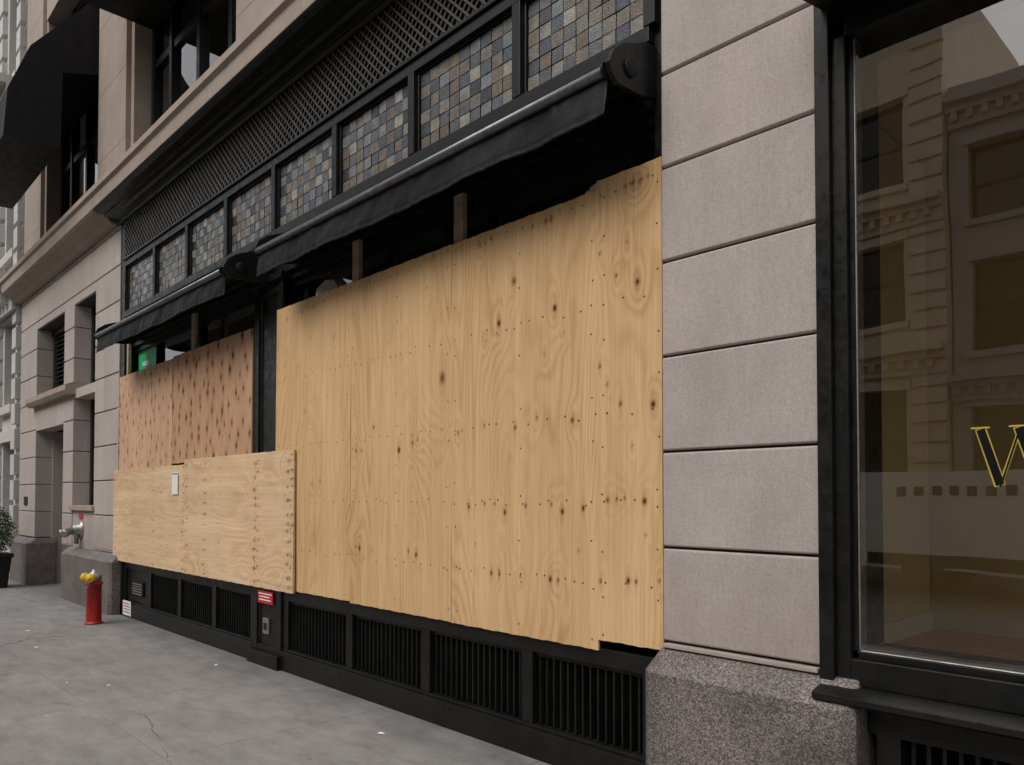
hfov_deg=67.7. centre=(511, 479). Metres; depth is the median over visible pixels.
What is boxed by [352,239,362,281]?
timber post
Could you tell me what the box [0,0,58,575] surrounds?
pale stone building
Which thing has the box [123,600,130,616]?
notice sign
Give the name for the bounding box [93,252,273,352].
awning
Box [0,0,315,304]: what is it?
stone ledge
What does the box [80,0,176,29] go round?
window awning
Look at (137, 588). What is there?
vent cover
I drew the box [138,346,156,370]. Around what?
window poster
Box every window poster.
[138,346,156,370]
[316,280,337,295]
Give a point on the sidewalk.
(165, 697)
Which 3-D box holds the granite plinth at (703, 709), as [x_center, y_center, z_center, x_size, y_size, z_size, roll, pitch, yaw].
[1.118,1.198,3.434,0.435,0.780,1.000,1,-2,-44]
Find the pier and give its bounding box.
[661,0,819,672]
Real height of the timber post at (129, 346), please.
0.450 m
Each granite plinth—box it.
[10,535,55,584]
[60,546,119,614]
[645,647,876,764]
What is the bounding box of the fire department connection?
[59,514,83,543]
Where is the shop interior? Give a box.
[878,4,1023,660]
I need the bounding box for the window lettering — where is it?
[971,425,1023,486]
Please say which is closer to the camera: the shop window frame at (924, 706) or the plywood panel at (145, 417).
the shop window frame at (924, 706)
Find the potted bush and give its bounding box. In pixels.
[0,506,17,587]
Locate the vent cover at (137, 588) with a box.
[132,580,143,597]
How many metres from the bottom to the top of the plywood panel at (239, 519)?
1.210 m
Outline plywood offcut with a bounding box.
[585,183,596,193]
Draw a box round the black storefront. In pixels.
[93,0,670,764]
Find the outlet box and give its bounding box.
[263,617,269,634]
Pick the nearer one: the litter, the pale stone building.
the litter
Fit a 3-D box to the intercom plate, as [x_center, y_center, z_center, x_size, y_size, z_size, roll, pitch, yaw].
[-8.604,0.372,13.517,0.010,0.150,0.250,1,-2,-44]
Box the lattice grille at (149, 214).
[124,0,489,256]
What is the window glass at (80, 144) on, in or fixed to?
attached to the storey
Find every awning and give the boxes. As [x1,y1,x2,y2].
[0,4,99,208]
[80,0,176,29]
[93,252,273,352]
[252,42,656,277]
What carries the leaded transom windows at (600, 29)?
attached to the black storefront
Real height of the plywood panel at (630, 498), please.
2.434 m
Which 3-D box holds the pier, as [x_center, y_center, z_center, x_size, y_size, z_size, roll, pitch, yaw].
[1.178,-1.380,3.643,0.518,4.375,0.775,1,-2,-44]
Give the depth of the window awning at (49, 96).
10.46 m
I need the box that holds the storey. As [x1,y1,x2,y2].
[24,0,275,253]
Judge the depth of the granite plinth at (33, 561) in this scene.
13.09 m
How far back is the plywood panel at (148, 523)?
8.89 m
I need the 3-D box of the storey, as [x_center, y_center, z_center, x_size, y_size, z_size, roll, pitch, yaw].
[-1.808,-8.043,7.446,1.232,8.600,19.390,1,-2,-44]
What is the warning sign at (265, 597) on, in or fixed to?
attached to the black storefront
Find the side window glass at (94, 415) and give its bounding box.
[93,307,96,504]
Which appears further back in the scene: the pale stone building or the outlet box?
the pale stone building
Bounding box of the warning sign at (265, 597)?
[258,590,272,604]
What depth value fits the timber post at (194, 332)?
8.15 m
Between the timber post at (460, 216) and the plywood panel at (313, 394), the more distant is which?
the plywood panel at (313, 394)
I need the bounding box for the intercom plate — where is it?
[24,497,27,504]
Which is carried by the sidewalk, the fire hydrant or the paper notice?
the fire hydrant
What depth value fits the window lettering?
2.74 m
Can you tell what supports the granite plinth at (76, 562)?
on the sidewalk
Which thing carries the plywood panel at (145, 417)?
attached to the black storefront
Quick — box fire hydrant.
[80,569,102,624]
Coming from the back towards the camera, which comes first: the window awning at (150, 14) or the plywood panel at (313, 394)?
the window awning at (150, 14)
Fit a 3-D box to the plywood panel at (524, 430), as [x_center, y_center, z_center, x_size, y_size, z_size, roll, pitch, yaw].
[0.036,-0.315,4.491,0.023,2.448,1.218,1,-2,-44]
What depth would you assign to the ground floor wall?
11.53 m
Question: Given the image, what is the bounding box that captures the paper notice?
[172,472,177,493]
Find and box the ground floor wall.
[19,225,179,582]
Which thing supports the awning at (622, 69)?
attached to the black storefront
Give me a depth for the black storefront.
5.61 m
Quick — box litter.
[25,630,384,733]
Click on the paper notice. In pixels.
(174, 482)
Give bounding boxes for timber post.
[127,344,131,374]
[191,313,197,349]
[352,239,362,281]
[454,193,466,243]
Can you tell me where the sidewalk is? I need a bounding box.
[0,576,550,764]
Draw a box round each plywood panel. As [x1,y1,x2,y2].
[113,464,183,572]
[117,359,172,469]
[172,328,253,463]
[183,449,295,593]
[276,282,352,600]
[350,245,451,621]
[451,191,599,649]
[597,156,665,649]
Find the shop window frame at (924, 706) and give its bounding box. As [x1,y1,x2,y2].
[803,0,1023,764]
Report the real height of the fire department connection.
0.430 m
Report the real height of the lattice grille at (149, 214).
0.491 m
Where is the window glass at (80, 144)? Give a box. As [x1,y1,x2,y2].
[66,3,98,211]
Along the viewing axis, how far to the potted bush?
12.56 m
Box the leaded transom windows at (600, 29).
[129,0,643,307]
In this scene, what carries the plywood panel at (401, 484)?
attached to the black storefront
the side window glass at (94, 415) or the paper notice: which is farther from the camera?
the side window glass at (94, 415)

